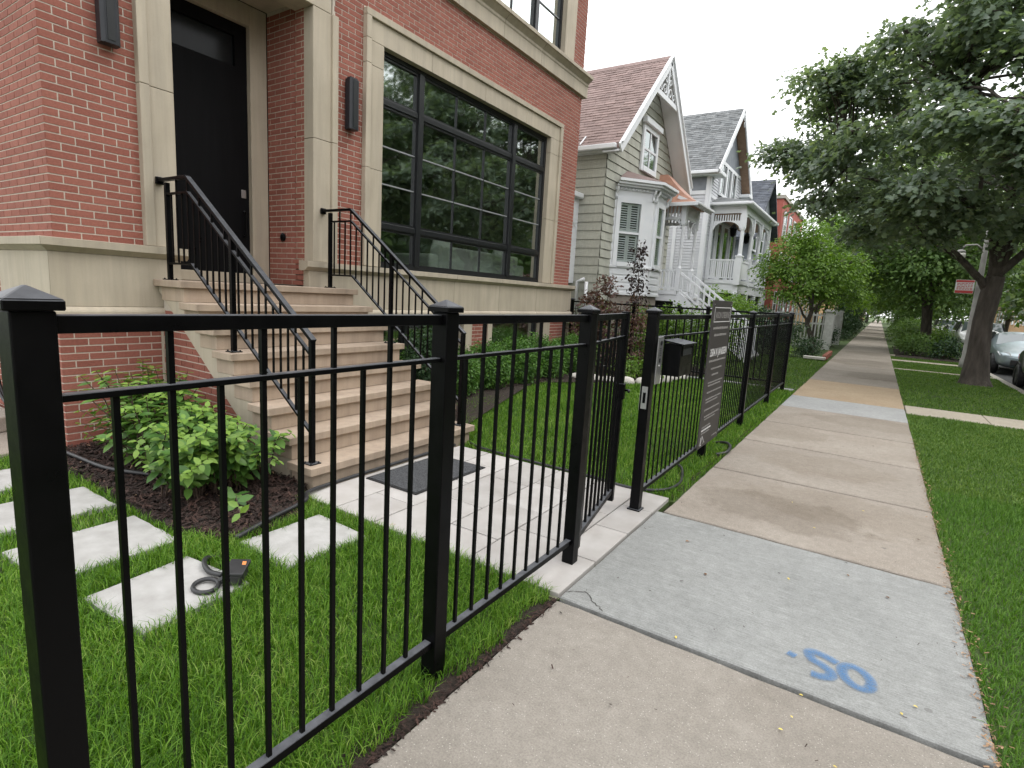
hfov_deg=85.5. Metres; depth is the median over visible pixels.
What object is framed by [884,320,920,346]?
parkway shrub
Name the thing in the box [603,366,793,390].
lot edging
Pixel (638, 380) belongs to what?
garden stone
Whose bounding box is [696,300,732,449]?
fence sign
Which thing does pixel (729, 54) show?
sky
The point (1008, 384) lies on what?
kerb
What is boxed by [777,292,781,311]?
window
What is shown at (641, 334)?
yard bush
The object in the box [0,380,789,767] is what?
yard ground
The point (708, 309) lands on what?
side fence
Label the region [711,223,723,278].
window
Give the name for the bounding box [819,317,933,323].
ground
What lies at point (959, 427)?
parkway grass
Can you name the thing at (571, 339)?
box bush
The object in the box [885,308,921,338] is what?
parkway shrub
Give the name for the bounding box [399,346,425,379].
box bush
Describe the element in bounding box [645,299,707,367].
yard bush
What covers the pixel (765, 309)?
yard bush
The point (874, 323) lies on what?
sidewalk
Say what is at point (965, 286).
parking sign
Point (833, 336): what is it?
yard bush
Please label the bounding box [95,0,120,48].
wall lamp
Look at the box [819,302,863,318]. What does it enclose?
street house
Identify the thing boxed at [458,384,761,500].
lawn grass
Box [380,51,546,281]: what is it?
window
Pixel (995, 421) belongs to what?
walkway
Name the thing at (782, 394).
lawn grass
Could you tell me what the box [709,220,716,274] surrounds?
window
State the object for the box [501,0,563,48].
window
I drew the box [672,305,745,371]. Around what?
yard bush
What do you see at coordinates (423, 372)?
dark bush
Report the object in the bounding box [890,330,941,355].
parkway shrub
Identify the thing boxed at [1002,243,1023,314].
street tree
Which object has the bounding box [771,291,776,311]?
window
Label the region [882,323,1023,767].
parkway ground
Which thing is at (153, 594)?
stepping stone
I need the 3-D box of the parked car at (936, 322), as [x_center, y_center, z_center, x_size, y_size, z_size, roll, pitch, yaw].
[30.106,-3.565,38.086,2.280,1.766,4.761,9,11,32]
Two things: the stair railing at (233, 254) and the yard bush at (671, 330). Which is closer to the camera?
the stair railing at (233, 254)
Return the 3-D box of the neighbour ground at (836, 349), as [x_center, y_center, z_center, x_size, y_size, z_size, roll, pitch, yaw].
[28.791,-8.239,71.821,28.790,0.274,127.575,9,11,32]
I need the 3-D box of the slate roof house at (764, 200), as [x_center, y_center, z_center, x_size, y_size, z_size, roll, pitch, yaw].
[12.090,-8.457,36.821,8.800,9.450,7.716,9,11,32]
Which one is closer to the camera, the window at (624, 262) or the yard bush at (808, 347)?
the window at (624, 262)
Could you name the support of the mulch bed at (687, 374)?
on the neighbour ground at (836, 349)
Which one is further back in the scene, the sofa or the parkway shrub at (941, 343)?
the parkway shrub at (941, 343)
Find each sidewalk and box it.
[370,326,999,767]
[868,319,882,326]
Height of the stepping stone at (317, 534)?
0.066 m
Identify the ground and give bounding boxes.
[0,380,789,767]
[688,319,870,391]
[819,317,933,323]
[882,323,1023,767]
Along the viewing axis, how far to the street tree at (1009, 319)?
68.83 m
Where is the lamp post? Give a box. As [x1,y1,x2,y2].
[957,176,1001,367]
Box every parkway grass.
[890,356,1023,419]
[905,413,1023,507]
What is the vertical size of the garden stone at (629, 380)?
0.129 m
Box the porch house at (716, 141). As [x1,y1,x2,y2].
[663,108,778,334]
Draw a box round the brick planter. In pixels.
[803,351,832,360]
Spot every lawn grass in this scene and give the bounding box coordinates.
[0,454,171,583]
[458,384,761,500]
[534,377,794,422]
[697,351,827,390]
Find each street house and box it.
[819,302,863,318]
[994,288,1023,331]
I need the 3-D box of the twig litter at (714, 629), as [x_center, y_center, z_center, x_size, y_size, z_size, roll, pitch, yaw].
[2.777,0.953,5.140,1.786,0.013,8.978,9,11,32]
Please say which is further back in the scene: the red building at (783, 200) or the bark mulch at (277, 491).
the red building at (783, 200)
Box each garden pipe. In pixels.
[67,451,150,475]
[234,444,455,539]
[470,442,683,491]
[712,441,731,455]
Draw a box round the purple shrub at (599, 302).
[565,274,635,369]
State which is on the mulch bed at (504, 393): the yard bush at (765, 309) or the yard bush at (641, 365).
the yard bush at (641, 365)
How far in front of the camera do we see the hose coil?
5.65 m
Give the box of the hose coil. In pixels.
[0,379,3,401]
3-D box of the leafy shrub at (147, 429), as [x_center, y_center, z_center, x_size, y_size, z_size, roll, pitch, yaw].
[-2.578,0.358,4.371,2.754,0.846,1.014,9,11,32]
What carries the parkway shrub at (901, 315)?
on the parkway ground at (890, 344)
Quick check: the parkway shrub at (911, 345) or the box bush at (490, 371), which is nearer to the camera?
the box bush at (490, 371)
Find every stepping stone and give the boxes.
[0,469,11,493]
[0,487,116,537]
[2,515,173,578]
[83,556,248,639]
[240,515,365,571]
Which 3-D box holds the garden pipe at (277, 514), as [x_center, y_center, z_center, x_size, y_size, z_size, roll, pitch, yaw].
[-1.249,0.774,4.645,0.253,0.054,2.634,7,10,24]
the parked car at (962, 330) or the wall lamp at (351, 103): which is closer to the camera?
the wall lamp at (351, 103)
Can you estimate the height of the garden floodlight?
0.135 m
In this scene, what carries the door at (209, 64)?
in the brick house at (462, 142)
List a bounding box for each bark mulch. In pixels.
[66,438,307,536]
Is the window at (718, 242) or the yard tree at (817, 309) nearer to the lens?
the window at (718, 242)
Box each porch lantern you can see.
[729,219,737,236]
[744,229,749,243]
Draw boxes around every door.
[170,0,249,273]
[658,224,665,289]
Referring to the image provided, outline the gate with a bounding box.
[578,311,630,547]
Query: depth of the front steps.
5.29 m
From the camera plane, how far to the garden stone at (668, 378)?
11.40 m
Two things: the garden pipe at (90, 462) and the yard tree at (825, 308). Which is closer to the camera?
the garden pipe at (90, 462)
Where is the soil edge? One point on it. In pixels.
(445, 685)
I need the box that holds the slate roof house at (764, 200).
[731,180,777,284]
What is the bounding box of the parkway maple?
[735,0,1023,386]
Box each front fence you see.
[0,285,600,767]
[627,307,794,511]
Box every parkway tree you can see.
[803,128,1023,352]
[838,236,977,328]
[855,249,979,322]
[865,289,954,322]
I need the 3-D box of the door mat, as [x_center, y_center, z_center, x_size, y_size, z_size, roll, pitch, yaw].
[-0.739,0.782,4.900,0.570,0.012,0.930,9,11,32]
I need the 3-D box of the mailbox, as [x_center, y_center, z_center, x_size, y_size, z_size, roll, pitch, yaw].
[1.338,-0.215,4.439,0.165,0.280,0.365,9,11,32]
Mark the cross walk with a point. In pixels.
(929, 371)
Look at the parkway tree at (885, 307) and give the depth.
47.35 m
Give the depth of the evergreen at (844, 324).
33.18 m
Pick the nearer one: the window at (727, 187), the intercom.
the intercom
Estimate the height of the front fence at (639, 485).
1.643 m
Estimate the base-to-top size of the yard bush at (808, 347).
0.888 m
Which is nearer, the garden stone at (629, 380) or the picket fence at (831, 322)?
the garden stone at (629, 380)
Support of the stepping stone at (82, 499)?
on the yard ground at (666, 506)
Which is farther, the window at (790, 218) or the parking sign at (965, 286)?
the window at (790, 218)
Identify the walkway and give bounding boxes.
[892,359,957,366]
[904,405,1023,429]
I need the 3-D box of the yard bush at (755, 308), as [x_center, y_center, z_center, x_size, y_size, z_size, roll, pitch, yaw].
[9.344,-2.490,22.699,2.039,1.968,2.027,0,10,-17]
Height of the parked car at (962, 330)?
1.766 m
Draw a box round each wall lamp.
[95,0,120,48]
[345,76,358,131]
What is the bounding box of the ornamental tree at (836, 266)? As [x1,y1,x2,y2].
[743,214,882,352]
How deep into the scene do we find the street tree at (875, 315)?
110.51 m
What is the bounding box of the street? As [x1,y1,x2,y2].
[886,318,1023,389]
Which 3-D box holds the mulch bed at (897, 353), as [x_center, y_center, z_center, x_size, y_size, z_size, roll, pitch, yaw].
[18.763,-1.421,25.375,2.238,0.083,9.045,9,11,32]
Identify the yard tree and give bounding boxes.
[768,217,867,336]
[790,215,865,331]
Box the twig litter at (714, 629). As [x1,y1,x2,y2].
[512,413,986,760]
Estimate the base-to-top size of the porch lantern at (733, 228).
0.810 m
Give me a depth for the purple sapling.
11.85 m
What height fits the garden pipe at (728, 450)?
0.088 m
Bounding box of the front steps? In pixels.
[153,279,474,489]
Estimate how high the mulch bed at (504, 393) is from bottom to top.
0.082 m
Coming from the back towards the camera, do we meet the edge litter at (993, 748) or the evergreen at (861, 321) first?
the evergreen at (861, 321)
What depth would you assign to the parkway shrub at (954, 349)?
22.01 m
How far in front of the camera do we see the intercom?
4.22 m
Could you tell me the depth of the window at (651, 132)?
16.38 m
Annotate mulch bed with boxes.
[455,370,641,423]
[604,355,704,375]
[892,346,958,362]
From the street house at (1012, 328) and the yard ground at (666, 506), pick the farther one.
the street house at (1012, 328)
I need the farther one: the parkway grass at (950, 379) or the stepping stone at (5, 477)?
the parkway grass at (950, 379)
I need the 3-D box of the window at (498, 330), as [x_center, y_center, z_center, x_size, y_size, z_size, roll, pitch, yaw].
[-0.027,-0.856,11.182,0.100,1.090,1.775,9,11,32]
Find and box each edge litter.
[354,416,763,767]
[910,438,1012,767]
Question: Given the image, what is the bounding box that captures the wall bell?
[280,233,285,240]
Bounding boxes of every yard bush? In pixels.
[609,301,664,360]
[611,355,642,378]
[633,354,663,377]
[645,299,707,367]
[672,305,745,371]
[696,284,758,333]
[696,323,735,364]
[706,290,761,339]
[739,300,766,325]
[755,306,811,352]
[769,342,796,354]
[791,334,829,357]
[816,325,845,346]
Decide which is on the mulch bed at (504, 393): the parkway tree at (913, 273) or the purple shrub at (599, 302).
the purple shrub at (599, 302)
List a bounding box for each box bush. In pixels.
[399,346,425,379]
[456,345,484,395]
[465,338,516,389]
[496,333,545,383]
[521,329,570,377]
[548,330,600,373]
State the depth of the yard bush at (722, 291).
21.13 m
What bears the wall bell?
attached to the brick house at (462, 142)
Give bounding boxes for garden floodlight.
[190,555,250,594]
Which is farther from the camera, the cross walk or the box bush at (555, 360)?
the cross walk
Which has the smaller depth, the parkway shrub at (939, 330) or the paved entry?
the paved entry
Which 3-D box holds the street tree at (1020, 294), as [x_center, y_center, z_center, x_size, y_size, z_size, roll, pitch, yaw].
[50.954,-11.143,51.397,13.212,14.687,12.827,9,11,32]
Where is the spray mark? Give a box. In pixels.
[787,649,875,691]
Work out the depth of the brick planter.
18.63 m
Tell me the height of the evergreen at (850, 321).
3.433 m
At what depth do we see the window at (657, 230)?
15.99 m
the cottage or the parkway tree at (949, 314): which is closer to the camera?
the cottage
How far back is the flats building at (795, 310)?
62.10 m
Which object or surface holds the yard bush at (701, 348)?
on the neighbour ground at (836, 349)
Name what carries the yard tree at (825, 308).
on the neighbour ground at (836, 349)
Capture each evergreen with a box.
[835,289,860,339]
[835,290,861,338]
[838,302,860,333]
[842,302,865,332]
[855,305,869,328]
[855,307,867,327]
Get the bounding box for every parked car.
[932,319,960,337]
[943,325,954,334]
[951,321,1004,346]
[990,331,1023,372]
[1012,350,1023,387]
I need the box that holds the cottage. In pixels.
[565,55,758,361]
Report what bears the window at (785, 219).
in the red building at (783, 200)
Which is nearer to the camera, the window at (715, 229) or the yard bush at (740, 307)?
the yard bush at (740, 307)
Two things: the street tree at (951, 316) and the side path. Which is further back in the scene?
the street tree at (951, 316)
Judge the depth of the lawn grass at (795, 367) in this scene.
15.07 m
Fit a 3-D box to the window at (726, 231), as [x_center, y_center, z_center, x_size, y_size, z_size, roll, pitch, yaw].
[9.979,-6.070,26.102,0.105,2.650,1.100,9,11,32]
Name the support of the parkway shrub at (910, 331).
on the mulch bed at (897, 353)
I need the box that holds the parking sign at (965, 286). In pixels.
[954,280,977,293]
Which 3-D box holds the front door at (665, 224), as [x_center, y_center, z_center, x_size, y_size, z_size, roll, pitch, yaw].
[4.856,-4.220,18.391,0.039,2.200,0.900,9,11,32]
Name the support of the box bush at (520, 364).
on the mulch bed at (504, 393)
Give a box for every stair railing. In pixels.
[155,175,320,465]
[320,208,465,425]
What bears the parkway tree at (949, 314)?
on the parkway ground at (890, 344)
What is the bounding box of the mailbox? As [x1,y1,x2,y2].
[661,338,696,376]
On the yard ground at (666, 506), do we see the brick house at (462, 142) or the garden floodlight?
the brick house at (462, 142)
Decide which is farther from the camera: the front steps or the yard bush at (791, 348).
the yard bush at (791, 348)
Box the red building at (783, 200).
[762,194,804,322]
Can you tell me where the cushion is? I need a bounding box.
[430,240,444,250]
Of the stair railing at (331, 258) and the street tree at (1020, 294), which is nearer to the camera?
the stair railing at (331, 258)
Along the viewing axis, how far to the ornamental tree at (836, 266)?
21.46 m
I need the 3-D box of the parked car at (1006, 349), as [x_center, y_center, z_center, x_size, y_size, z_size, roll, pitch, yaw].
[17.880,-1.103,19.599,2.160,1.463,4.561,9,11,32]
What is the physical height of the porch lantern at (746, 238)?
0.810 m
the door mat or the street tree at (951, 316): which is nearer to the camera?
the door mat
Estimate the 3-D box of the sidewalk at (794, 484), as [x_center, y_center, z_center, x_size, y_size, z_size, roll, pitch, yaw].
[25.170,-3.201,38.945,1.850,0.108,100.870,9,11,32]
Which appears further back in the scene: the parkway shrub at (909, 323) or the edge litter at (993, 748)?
the parkway shrub at (909, 323)
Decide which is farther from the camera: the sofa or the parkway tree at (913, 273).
the parkway tree at (913, 273)
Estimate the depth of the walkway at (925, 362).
20.12 m
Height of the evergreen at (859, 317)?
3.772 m
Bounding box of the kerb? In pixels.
[959,358,1023,393]
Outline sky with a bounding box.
[584,0,1023,319]
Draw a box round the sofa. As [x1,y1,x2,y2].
[394,245,463,275]
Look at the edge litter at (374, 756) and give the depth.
2.25 m
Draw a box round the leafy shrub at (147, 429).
[68,359,295,521]
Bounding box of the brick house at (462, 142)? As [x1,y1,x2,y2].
[0,0,593,450]
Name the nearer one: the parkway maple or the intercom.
the intercom
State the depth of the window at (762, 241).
34.96 m
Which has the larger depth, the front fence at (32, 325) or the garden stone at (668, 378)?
the garden stone at (668, 378)
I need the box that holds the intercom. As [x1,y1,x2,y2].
[654,336,663,384]
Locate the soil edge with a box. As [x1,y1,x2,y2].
[327,595,556,767]
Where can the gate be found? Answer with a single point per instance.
(618, 385)
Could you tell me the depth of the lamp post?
18.66 m
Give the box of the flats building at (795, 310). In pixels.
[791,239,819,324]
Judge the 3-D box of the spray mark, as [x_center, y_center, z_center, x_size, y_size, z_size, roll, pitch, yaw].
[1.461,1.304,2.539,0.382,0.001,0.258,9,11,32]
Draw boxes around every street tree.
[864,308,891,322]
[932,277,969,324]
[956,253,1023,331]
[985,248,1023,327]
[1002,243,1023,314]
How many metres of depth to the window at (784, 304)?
45.04 m
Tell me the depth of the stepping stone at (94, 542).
3.33 m
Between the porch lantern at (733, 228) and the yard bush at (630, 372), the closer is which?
the yard bush at (630, 372)
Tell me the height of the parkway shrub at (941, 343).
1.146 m
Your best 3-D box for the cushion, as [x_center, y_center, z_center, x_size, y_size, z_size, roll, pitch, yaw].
[-1.266,-2.364,9.742,0.200,0.520,0.520,24,18,25]
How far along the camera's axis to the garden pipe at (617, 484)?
5.21 m
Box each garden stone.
[624,376,634,383]
[635,377,641,383]
[660,375,672,381]
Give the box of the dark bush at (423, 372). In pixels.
[399,325,469,381]
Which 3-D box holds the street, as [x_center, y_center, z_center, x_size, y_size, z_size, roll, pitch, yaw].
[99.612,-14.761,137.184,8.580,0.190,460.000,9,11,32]
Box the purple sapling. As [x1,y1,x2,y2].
[620,240,654,371]
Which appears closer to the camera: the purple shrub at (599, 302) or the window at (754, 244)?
the purple shrub at (599, 302)
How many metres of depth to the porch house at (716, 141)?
23.85 m
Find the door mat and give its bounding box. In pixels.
[366,458,485,494]
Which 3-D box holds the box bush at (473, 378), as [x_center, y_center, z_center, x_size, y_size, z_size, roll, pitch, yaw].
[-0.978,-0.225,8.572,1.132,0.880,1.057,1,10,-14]
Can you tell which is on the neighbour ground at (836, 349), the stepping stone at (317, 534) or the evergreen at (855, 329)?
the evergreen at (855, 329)
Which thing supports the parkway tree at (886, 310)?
on the parkway ground at (890, 344)
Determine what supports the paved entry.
on the paving bed
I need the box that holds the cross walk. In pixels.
[894,368,993,378]
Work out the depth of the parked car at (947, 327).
32.64 m
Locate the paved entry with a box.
[308,446,668,597]
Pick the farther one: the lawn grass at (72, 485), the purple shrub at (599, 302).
the purple shrub at (599, 302)
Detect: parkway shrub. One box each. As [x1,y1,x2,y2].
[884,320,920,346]
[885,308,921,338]
[886,308,921,326]
[889,316,933,337]
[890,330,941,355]
[891,328,925,350]
[915,323,956,349]
[920,333,963,360]
[924,332,962,358]
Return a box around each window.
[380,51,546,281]
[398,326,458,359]
[492,323,535,347]
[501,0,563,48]
[611,197,645,267]
[639,116,663,177]
[650,203,665,269]
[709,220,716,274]
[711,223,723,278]
[718,162,737,198]
[718,225,729,279]
[725,235,735,279]
[752,233,757,252]
[760,233,764,253]
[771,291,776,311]
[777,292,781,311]
[781,212,787,236]
[782,299,785,311]
[786,216,792,240]
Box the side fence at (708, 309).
[569,298,789,382]
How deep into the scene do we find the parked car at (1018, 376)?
14.96 m
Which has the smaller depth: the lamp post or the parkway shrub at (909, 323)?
the lamp post
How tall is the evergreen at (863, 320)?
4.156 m
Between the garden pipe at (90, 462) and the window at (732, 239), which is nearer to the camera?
the garden pipe at (90, 462)
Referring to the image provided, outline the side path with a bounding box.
[0,406,8,456]
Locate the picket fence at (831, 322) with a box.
[757,309,844,349]
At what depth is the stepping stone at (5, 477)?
4.19 m

